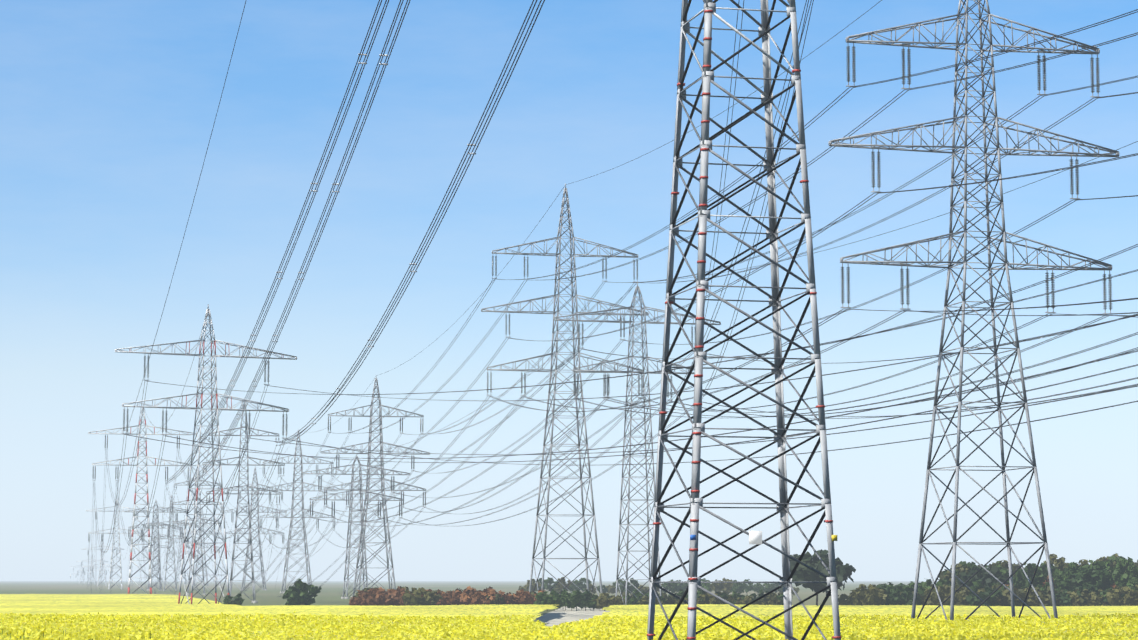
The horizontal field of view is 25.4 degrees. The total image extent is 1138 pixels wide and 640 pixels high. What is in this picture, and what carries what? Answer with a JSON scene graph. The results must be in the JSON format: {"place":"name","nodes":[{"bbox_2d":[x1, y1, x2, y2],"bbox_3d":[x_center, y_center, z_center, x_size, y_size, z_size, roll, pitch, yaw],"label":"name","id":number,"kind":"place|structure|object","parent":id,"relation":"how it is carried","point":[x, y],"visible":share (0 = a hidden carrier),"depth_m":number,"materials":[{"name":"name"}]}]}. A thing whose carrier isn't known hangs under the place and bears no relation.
{"place":"outdoors","nodes":[
{"label":"outdoors","id":0,"kind":"place"},
{"bbox_2d":[0,594,239,605],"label":"rapeseed field","id":1,"kind":"structure","parent":0,"point":[88,599],"depth_m":453.63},
{"bbox_2d":[0,581,937,614],"bbox_3d":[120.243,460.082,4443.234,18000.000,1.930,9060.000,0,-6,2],"label":"ground","id":2,"kind":"structure","parent":0,"point":[331,593],"depth_m":1387.58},
{"bbox_2d":[76,558,106,584],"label":"pylon","id":3,"kind":"object","parent":2,"relation":"on","point":[93,568],"visible":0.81,"depth_m":2399.79,"materials":[{"name":"metal"}]},
{"bbox_2d":[81,542,123,585],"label":"pylon","id":4,"kind":"object","parent":2,"relation":"on","point":[102,562],"visible":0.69,"depth_m":1799.26,"materials":[{"name":"metal"}]},
{"bbox_2d":[86,500,146,589],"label":"pylon","id":5,"kind":"object","parent":2,"relation":"on","point":[111,566],"visible":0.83,"depth_m":1249.88,"materials":[{"name":"metal"}]},
{"bbox_2d":[88,407,196,593],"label":"pylon","id":6,"kind":"object","parent":2,"relation":"on","point":[147,514],"visible":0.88,"depth_m":711.14,"materials":[{"name":"metal"}]},
{"bbox_2d":[124,501,185,590],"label":"pylon","id":7,"kind":"object","parent":2,"relation":"on","point":[157,546],"visible":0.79,"depth_m":1120.21,"materials":[{"name":"metal"}]},
{"bbox_2d":[141,514,171,587],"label":"pylon","id":8,"kind":"object","parent":2,"relation":"on","point":[155,545],"visible":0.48,"depth_m":1399.36,"materials":[{"name":"metal"}]},
{"bbox_2d":[151,495,190,590],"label":"pylon","id":9,"kind":"object","parent":2,"relation":"on","point":[167,562],"visible":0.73,"depth_m":1099.31,"materials":[{"name":"metal"}]},
{"bbox_2d":[165,525,196,584],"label":"pylon","id":10,"kind":"object","parent":2,"relation":"on","point":[179,554],"visible":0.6,"depth_m":2304.34,"materials":[{"name":"metal"}]},
{"bbox_2d":[170,465,224,594],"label":"pylon","id":11,"kind":"object","parent":2,"relation":"on","point":[191,557],"visible":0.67,"depth_m":799.57,"materials":[{"name":"metal"}]},
{"bbox_2d":[184,508,220,585],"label":"pylon","id":12,"kind":"object","parent":2,"relation":"on","point":[204,547],"visible":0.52,"depth_m":1864.99,"materials":[{"name":"metal"}]},
{"bbox_2d":[115,304,296,603],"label":"pylon","id":13,"kind":"object","parent":2,"relation":"on","point":[216,409],"visible":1,"depth_m":400.51,"materials":[{"name":"metal"}]},
{"bbox_2d":[223,593,243,605],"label":"bush","id":14,"kind":"object","parent":2,"relation":"on","point":[238,600],"visible":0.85,"depth_m":388.97,"materials":[{"name":"green plant"}]},
{"bbox_2d":[202,401,284,602],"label":"pylon","id":15,"kind":"object","parent":2,"relation":"on","point":[251,550],"visible":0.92,"depth_m":523.81,"materials":[{"name":"metal"}]},
{"bbox_2d":[224,468,286,589],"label":"pylon","id":16,"kind":"object","parent":2,"relation":"on","point":[259,545],"visible":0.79,"depth_m":1150.03,"materials":[{"name":"metal"}]},
{"bbox_2d":[282,589,305,604],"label":"bush","id":17,"kind":"object","parent":2,"relation":"on","point":[289,601],"visible":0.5,"depth_m":388.50,"materials":[{"name":"green plant"}]},
{"bbox_2d":[257,429,335,592],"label":"pylon","id":18,"kind":"object","parent":2,"relation":"on","point":[309,580],"visible":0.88,"depth_m":912.93,"materials":[{"name":"metal"}]},
{"bbox_2d":[284,578,321,604],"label":"tree","id":19,"kind":"object","parent":2,"relation":"on","point":[296,594],"visible":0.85,"depth_m":388.77,"materials":[{"name":"green plant"}]},
{"bbox_2d":[302,453,409,598],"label":"pylon","id":20,"kind":"object","parent":2,"relation":"on","point":[361,521],"visible":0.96,"depth_m":638.79,"materials":[{"name":"metal"}]},
{"bbox_2d":[349,595,373,604],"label":"bush","id":21,"kind":"object","parent":2,"relation":"on","point":[360,600],"visible":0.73,"depth_m":385.62,"materials":[{"name":"brown plant"}]},
{"bbox_2d":[356,587,390,605],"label":"tree","id":22,"kind":"object","parent":2,"relation":"on","point":[370,594],"visible":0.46,"depth_m":394.06,"materials":[{"name":"brown plant"}]},
{"bbox_2d":[321,378,429,596],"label":"pylon","id":23,"kind":"object","parent":2,"relation":"on","point":[368,479],"visible":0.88,"depth_m":669.96,"materials":[{"name":"metal"}]},
{"bbox_2d":[371,587,399,605],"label":"bush","id":24,"kind":"object","parent":2,"relation":"on","point":[391,599],"visible":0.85,"depth_m":394.05,"materials":[{"name":"brown plant"}]},
{"bbox_2d":[387,586,411,605],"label":"tree","id":25,"kind":"object","parent":2,"relation":"on","point":[400,591],"visible":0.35,"depth_m":403.45,"materials":[{"name":"brown plant"}]},
{"bbox_2d":[401,587,435,604],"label":"bush","id":26,"kind":"object","parent":2,"relation":"on","point":[416,598],"visible":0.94,"depth_m":384.88,"materials":[{"name":"green plant"}]},
{"bbox_2d":[427,590,441,604],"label":"tree","id":27,"kind":"object","parent":2,"relation":"on","point":[438,596],"visible":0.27,"depth_m":397.12,"materials":[{"name":"green plant"}]},
{"bbox_2d":[436,595,460,604],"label":"bush","id":28,"kind":"object","parent":2,"relation":"on","point":[448,600],"visible":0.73,"depth_m":391.98,"materials":[{"name":"brown plant"}]},
{"bbox_2d":[445,588,470,604],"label":"tree","id":29,"kind":"object","parent":2,"relation":"on","point":[452,594],"visible":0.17,"depth_m":399.67,"materials":[{"name":"brown plant"}]},
{"bbox_2d":[455,586,481,604],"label":"tree","id":30,"kind":"object","parent":2,"relation":"on","point":[468,590],"visible":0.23,"depth_m":399.28,"materials":[{"name":"brown plant"}]},
{"bbox_2d":[461,590,484,604],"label":"bush","id":31,"kind":"object","parent":2,"relation":"on","point":[473,599],"visible":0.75,"depth_m":392.96,"materials":[{"name":"brown plant"}]},
{"bbox_2d":[481,590,502,604],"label":"bush","id":32,"kind":"object","parent":2,"relation":"on","point":[491,594],"visible":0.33,"depth_m":390.19,"materials":[{"name":"brown plant"}]},
{"bbox_2d":[484,594,512,604],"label":"bush","id":33,"kind":"object","parent":2,"relation":"on","point":[498,599],"visible":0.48,"depth_m":389.09,"materials":[{"name":"green plant"}]},
{"bbox_2d":[501,592,521,603],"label":"bush","id":34,"kind":"object","parent":2,"relation":"on","point":[508,597],"visible":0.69,"depth_m":390.54,"materials":[{"name":"brown plant"}]},
{"bbox_2d":[512,589,533,603],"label":"bush","id":35,"kind":"object","parent":2,"relation":"on","point":[523,596],"visible":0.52,"depth_m":393.61,"materials":[{"name":"brown plant"}]},
{"bbox_2d":[524,579,540,591],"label":"tree","id":36,"kind":"object","parent":2,"relation":"on","point":[532,586],"visible":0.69,"depth_m":642.07,"materials":[{"name":"green plant"}]},
{"bbox_2d":[536,589,558,605],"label":"bush","id":37,"kind":"object","parent":2,"relation":"on","point":[544,599],"visible":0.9,"depth_m":385.66,"materials":[{"name":"green plant"}]},
{"bbox_2d":[541,577,557,592],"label":"tree","id":38,"kind":"object","parent":2,"relation":"on","point":[548,582],"visible":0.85,"depth_m":673.42,"materials":[{"name":"green plant"}]},
{"bbox_2d":[546,594,566,610],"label":"bush","id":39,"kind":"object","parent":2,"relation":"on","point":[559,603],"visible":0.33,"depth_m":391.60,"materials":[{"name":"green plant"}]},
{"bbox_2d":[556,577,571,593],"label":"tree","id":40,"kind":"object","parent":2,"relation":"on","point":[559,586],"visible":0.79,"depth_m":614.60,"materials":[{"name":"green plant"}]},
{"bbox_2d":[481,184,648,607],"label":"pylon","id":41,"kind":"object","parent":2,"relation":"on","point":[555,295],"visible":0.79,"depth_m":430.53,"materials":[{"name":"metal"}]},
{"bbox_2d":[561,590,579,610],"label":"tree","id":42,"kind":"object","parent":2,"relation":"on","point":[565,595],"visible":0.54,"depth_m":394.68,"materials":[{"name":"green plant"}]},
{"bbox_2d":[567,591,583,610],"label":"bush","id":43,"kind":"object","parent":2,"relation":"on","point":[572,597],"visible":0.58,"depth_m":394.23,"materials":[{"name":"green plant"}]},
{"bbox_2d":[576,578,590,590],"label":"tree","id":44,"kind":"object","parent":2,"relation":"on","point":[580,584],"visible":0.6,"depth_m":674.11,"materials":[{"name":"green plant"}]},
{"bbox_2d":[576,589,594,610],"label":"tree","id":45,"kind":"object","parent":2,"relation":"on","point":[586,595],"visible":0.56,"depth_m":393.51,"materials":[{"name":"green plant"}]},
{"bbox_2d":[585,595,597,608],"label":"tree","id":46,"kind":"object","parent":2,"relation":"on","point":[591,604],"visible":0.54,"depth_m":392.99,"materials":[{"name":"green plant"}]},
{"bbox_2d":[591,593,620,610],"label":"bush","id":47,"kind":"object","parent":2,"relation":"on","point":[602,600],"visible":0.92,"depth_m":392.66,"materials":[{"name":"green plant"}]},
{"bbox_2d":[603,585,618,593],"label":"tree","id":48,"kind":"object","parent":2,"relation":"on","point":[611,589],"visible":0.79,"depth_m":690.54,"materials":[{"name":"green plant"}]},
{"bbox_2d":[608,595,627,604],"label":"bush","id":49,"kind":"object","parent":2,"relation":"on","point":[619,599],"visible":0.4,"depth_m":393.80,"materials":[{"name":"green plant"}]},
{"bbox_2d":[623,578,639,591],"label":"tree","id":50,"kind":"object","parent":2,"relation":"on","point":[632,588],"visible":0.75,"depth_m":601.61,"materials":[{"name":"green plant"}]},
{"bbox_2d":[627,595,639,604],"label":"bush","id":51,"kind":"object","parent":2,"relation":"on","point":[631,601],"visible":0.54,"depth_m":398.11,"materials":[{"name":"green plant"}]},
{"bbox_2d":[553,281,720,604],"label":"pylon","id":52,"kind":"object","parent":2,"relation":"on","point":[637,288],"visible":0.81,"depth_m":398.94,"materials":[{"name":"metal"}]},
{"bbox_2d":[638,596,661,604],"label":"bush","id":53,"kind":"object","parent":2,"relation":"on","point":[644,600],"visible":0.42,"depth_m":389.67,"materials":[{"name":"green plant"}]},
{"bbox_2d":[661,593,676,604],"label":"bush","id":54,"kind":"object","parent":2,"relation":"on","point":[671,599],"visible":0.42,"depth_m":398.19,"materials":[{"name":"green plant"}]},
{"bbox_2d":[661,579,677,592],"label":"tree","id":55,"kind":"object","parent":2,"relation":"on","point":[672,587],"visible":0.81,"depth_m":621.43,"materials":[{"name":"green plant"}]},
{"bbox_2d":[697,593,722,603],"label":"bush","id":56,"kind":"object","parent":2,"relation":"on","point":[713,600],"visible":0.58,"depth_m":389.02,"materials":[{"name":"green plant"}]},
{"bbox_2d":[710,579,723,593],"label":"tree","id":57,"kind":"object","parent":2,"relation":"on","point":[715,587],"visible":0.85,"depth_m":594.36,"materials":[{"name":"green plant"}]},
{"bbox_2d":[706,590,728,603],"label":"bush","id":58,"kind":"object","parent":2,"relation":"on","point":[724,595],"visible":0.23,"depth_m":403.11,"materials":[{"name":"green plant"}]},
{"bbox_2d":[719,578,732,593],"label":"tree","id":59,"kind":"object","parent":2,"relation":"on","point":[726,588],"visible":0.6,"depth_m":609.25,"materials":[{"name":"green plant"}]},
{"bbox_2d":[731,583,744,593],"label":"tree","id":60,"kind":"object","parent":2,"relation":"on","point":[737,586],"visible":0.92,"depth_m":617.21,"materials":[{"name":"green plant"}]},
{"bbox_2d":[741,579,753,592],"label":"tree","id":61,"kind":"object","parent":2,"relation":"on","point":[750,587],"visible":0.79,"depth_m":640.05,"materials":[{"name":"green plant"}]},
{"bbox_2d":[735,596,763,604],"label":"bush","id":62,"kind":"object","parent":2,"relation":"on","point":[745,600],"visible":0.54,"depth_m":397.38,"materials":[{"name":"green plant"}]},
{"bbox_2d":[761,583,771,592],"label":"tree","id":63,"kind":"object","parent":2,"relation":"on","point":[767,587],"visible":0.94,"depth_m":663.91,"materials":[{"name":"green plant"}]},
{"bbox_2d":[762,592,781,604],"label":"bush","id":64,"kind":"object","parent":2,"relation":"on","point":[771,599],"visible":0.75,"depth_m":400.97,"materials":[{"name":"green plant"}]},
{"bbox_2d":[790,549,855,604],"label":"tree","id":65,"kind":"object","parent":2,"relation":"on","point":[802,573],"visible":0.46,"depth_m":393.62,"materials":[{"name":"green plant"}]},
{"bbox_2d":[838,589,855,604],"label":"bush","id":66,"kind":"object","parent":2,"relation":"on","point":[841,599],"visible":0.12,"depth_m":393.95,"materials":[{"name":"green plant"}]},
{"bbox_2d":[850,584,886,604],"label":"bush","id":67,"kind":"object","parent":2,"relation":"on","point":[874,595],"visible":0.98,"depth_m":380.35,"materials":[{"name":"green plant"}]},
{"bbox_2d":[869,582,897,604],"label":"tree","id":68,"kind":"object","parent":2,"relation":"on","point":[891,586],"visible":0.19,"depth_m":383.76,"materials":[{"name":"green plant"}]},
{"bbox_2d":[884,585,909,604],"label":"tree","id":69,"kind":"object","parent":2,"relation":"on","point":[894,600],"visible":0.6,"depth_m":382.97,"materials":[{"name":"green plant"}]},
{"bbox_2d":[899,591,921,604],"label":"bush","id":70,"kind":"object","parent":2,"relation":"on","point":[910,600],"visible":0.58,"depth_m":382.11,"materials":[{"name":"green plant"}]},
{"bbox_2d":[905,579,944,593],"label":"tree","id":71,"kind":"object","parent":2,"relation":"on","point":[921,590],"visible":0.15,"depth_m":388.26,"materials":[{"name":"green plant"}]},
{"bbox_2d":[921,585,963,605],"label":"bush","id":72,"kind":"object","parent":2,"relation":"on","point":[933,598],"visible":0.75,"depth_m":381.61,"materials":[{"name":"green plant"}]},
{"bbox_2d":[937,585,968,605],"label":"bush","id":73,"kind":"object","parent":2,"relation":"on","point":[965,592],"visible":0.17,"depth_m":382.90,"materials":[{"name":"green plant"}]},
{"bbox_2d":[944,563,968,585],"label":"tree","id":74,"kind":"object","parent":2,"relation":"on","point":[959,566],"visible":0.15,"depth_m":404.50,"materials":[{"name":"green plant"}]},
{"bbox_2d":[943,561,983,585],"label":"tree","id":75,"kind":"object","parent":2,"relation":"on","point":[972,566],"visible":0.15,"depth_m":405.57,"materials":[{"name":"green plant"}]},
{"bbox_2d":[948,587,981,605],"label":"bush","id":76,"kind":"object","parent":2,"relation":"on","point":[962,594],"visible":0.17,"depth_m":381.86,"materials":[{"name":"green plant"}]},
{"bbox_2d":[828,0,1119,620],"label":"pylon","id":77,"kind":"object","parent":2,"relation":"on","point":[951,234],"visible":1,"depth_m":239.89,"materials":[{"name":"metal"}]},
{"bbox_2d":[73,0,1137,596],"bbox_3d":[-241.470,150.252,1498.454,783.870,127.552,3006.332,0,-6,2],"label":"power lines","id":78,"kind":"structure","parent":77,"relation":"hanging from","point":[625,408],"depth_m":300.01,"materials":[{"name":"grey"}]},
{"bbox_2d":[956,565,1007,588],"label":"tree","id":79,"kind":"object","parent":2,"relation":"on","point":[986,577],"visible":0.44,"depth_m":399.74,"materials":[{"name":"green plant"}]},
{"bbox_2d":[964,585,1002,605],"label":"bush","id":80,"kind":"object","parent":2,"relation":"on","point":[972,598],"visible":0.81,"depth_m":380.70,"materials":[{"name":"green plant"}]},
{"bbox_2d":[972,580,1007,592],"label":"tree","id":81,"kind":"object","parent":2,"relation":"on","point":[978,584],"visible":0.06,"depth_m":387.83,"materials":[{"name":"green plant"}]},
{"bbox_2d":[981,584,1016,605],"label":"tree","id":82,"kind":"object","parent":2,"relation":"on","point":[1004,592],"visible":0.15,"depth_m":384.25,"materials":[{"name":"green plant"}]},
{"bbox_2d":[987,560,1017,580],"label":"tree","id":83,"kind":"object","parent":2,"relation":"on","point":[1004,563],"visible":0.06,"depth_m":419.13,"materials":[{"name":"green plant"}]},
{"bbox_2d":[991,564,1013,584],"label":"tree","id":84,"kind":"object","parent":2,"relation":"on","point":[1004,570],"visible":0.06,"depth_m":415.98,"materials":[{"name":"green plant"}]},
{"bbox_2d":[992,587,1032,605],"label":"bush","id":85,"kind":"object","parent":2,"relation":"on","point":[1006,600],"visible":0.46,"depth_m":382.16,"materials":[{"name":"green plant"}]},
{"bbox_2d":[1013,563,1047,588],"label":"tree","id":86,"kind":"object","parent":2,"relation":"on","point":[1040,577],"visible":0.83,"depth_m":399.96,"materials":[{"name":"green plant"}]},
{"bbox_2d":[1014,587,1047,605],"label":"bush","id":87,"kind":"object","parent":2,"relation":"on","point":[1031,600],"visible":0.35,"depth_m":381.84,"materials":[{"name":"green plant"}]},
{"bbox_2d":[1032,562,1060,588],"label":"tree","id":88,"kind":"object","parent":2,"relation":"on","point":[1043,567],"visible":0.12,"depth_m":413.72,"materials":[{"name":"green plant"}]},
{"bbox_2d":[1031,585,1070,605],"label":"bush","id":89,"kind":"object","parent":2,"relation":"on","point":[1049,597],"visible":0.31,"depth_m":382.70,"materials":[{"name":"green plant"}]},
{"bbox_2d":[1043,554,1065,569],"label":"tree","id":90,"kind":"object","parent":2,"relation":"on","point":[1053,557],"visible":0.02,"depth_m":482.35,"materials":[{"name":"green plant"}]},
{"bbox_2d":[1054,558,1068,570],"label":"tree","id":91,"kind":"object","parent":2,"relation":"on","point":[1058,564],"visible":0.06,"depth_m":420.67,"materials":[{"name":"green plant"}]},
{"bbox_2d":[1052,562,1084,589],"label":"tree","id":92,"kind":"object","parent":2,"relation":"on","point":[1075,568],"visible":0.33,"depth_m":402.86,"materials":[{"name":"green plant"}]},
{"bbox_2d":[1055,588,1085,605],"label":"bush","id":93,"kind":"object","parent":2,"relation":"on","point":[1065,599],"visible":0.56,"depth_m":379.89,"materials":[{"name":"green plant"}]},
{"bbox_2d":[1060,579,1098,605],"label":"tree","id":94,"kind":"object","parent":2,"relation":"on","point":[1089,587],"visible":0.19,"depth_m":389.08,"materials":[{"name":"green plant"}]},
{"bbox_2d":[1066,589,1099,605],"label":"bush","id":95,"kind":"object","parent":2,"relation":"on","point":[1091,599],"visible":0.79,"depth_m":379.64,"materials":[{"name":"green plant"}]},
{"bbox_2d":[1071,565,1111,594],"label":"tree","id":96,"kind":"object","parent":2,"relation":"on","point":[1096,575],"visible":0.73,"depth_m":396.15,"materials":[{"name":"green plant"}]},
{"bbox_2d":[1081,560,1113,584],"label":"tree","id":97,"kind":"object","parent":2,"relation":"on","point":[1100,564],"visible":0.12,"depth_m":406.55,"materials":[{"name":"green plant"}]},
{"bbox_2d":[1087,589,1107,605],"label":"bush","id":98,"kind":"object","parent":2,"relation":"on","point":[1101,598],"visible":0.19,"depth_m":387.94,"materials":[{"name":"green plant"}]},
{"bbox_2d":[1091,585,1120,605],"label":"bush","id":99,"kind":"object","parent":2,"relation":"on","point":[1103,593],"visible":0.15,"depth_m":387.97,"materials":[{"name":"green plant"}]},
{"bbox_2d":[1104,556,1128,584],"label":"tree","id":100,"kind":"object","parent":2,"relation":"on","point":[1111,559],"visible":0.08,"depth_m":417.14,"materials":[{"name":"green plant"}]},
{"bbox_2d":[1106,586,1137,605],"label":"bush","id":101,"kind":"object","parent":2,"relation":"on","point":[1114,598],"visible":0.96,"depth_m":383.06,"materials":[{"name":"green plant"}]},
{"bbox_2d":[1111,557,1137,586],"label":"tree","id":102,"kind":"object","parent":2,"relation":"on","point":[1121,578],"visible":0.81,"depth_m":400.43,"materials":[{"name":"green plant"}]},
{"bbox_2d":[0,604,1137,639],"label":"rapeseed field","id":103,"kind":"structure","parent":0,"point":[722,610],"depth_m":297.88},
{"bbox_2d":[0,611,1137,639],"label":"rapeseed plants","id":104,"kind":"object","parent":103,"relation":"on","point":[985,623],"visible":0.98,"depth_m":189.38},
{"bbox_2d":[647,0,840,639],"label":"pylon","id":105,"kind":"object","parent":103,"relation":"on","point":[700,357],"visible":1,"depth_m":148.36,"materials":[{"name":"metal"}]},
{"bbox_2d":[0,0,1137,580],"label":"sky","id":106,"kind":"structure","parent":0,"point":[108,108],"materials":[{"name":"blue"}]},
{"bbox_2d":[534,606,609,625],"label":"track ground","id":107,"kind":"structure","parent":0,"point":[559,616],"depth_m":342.33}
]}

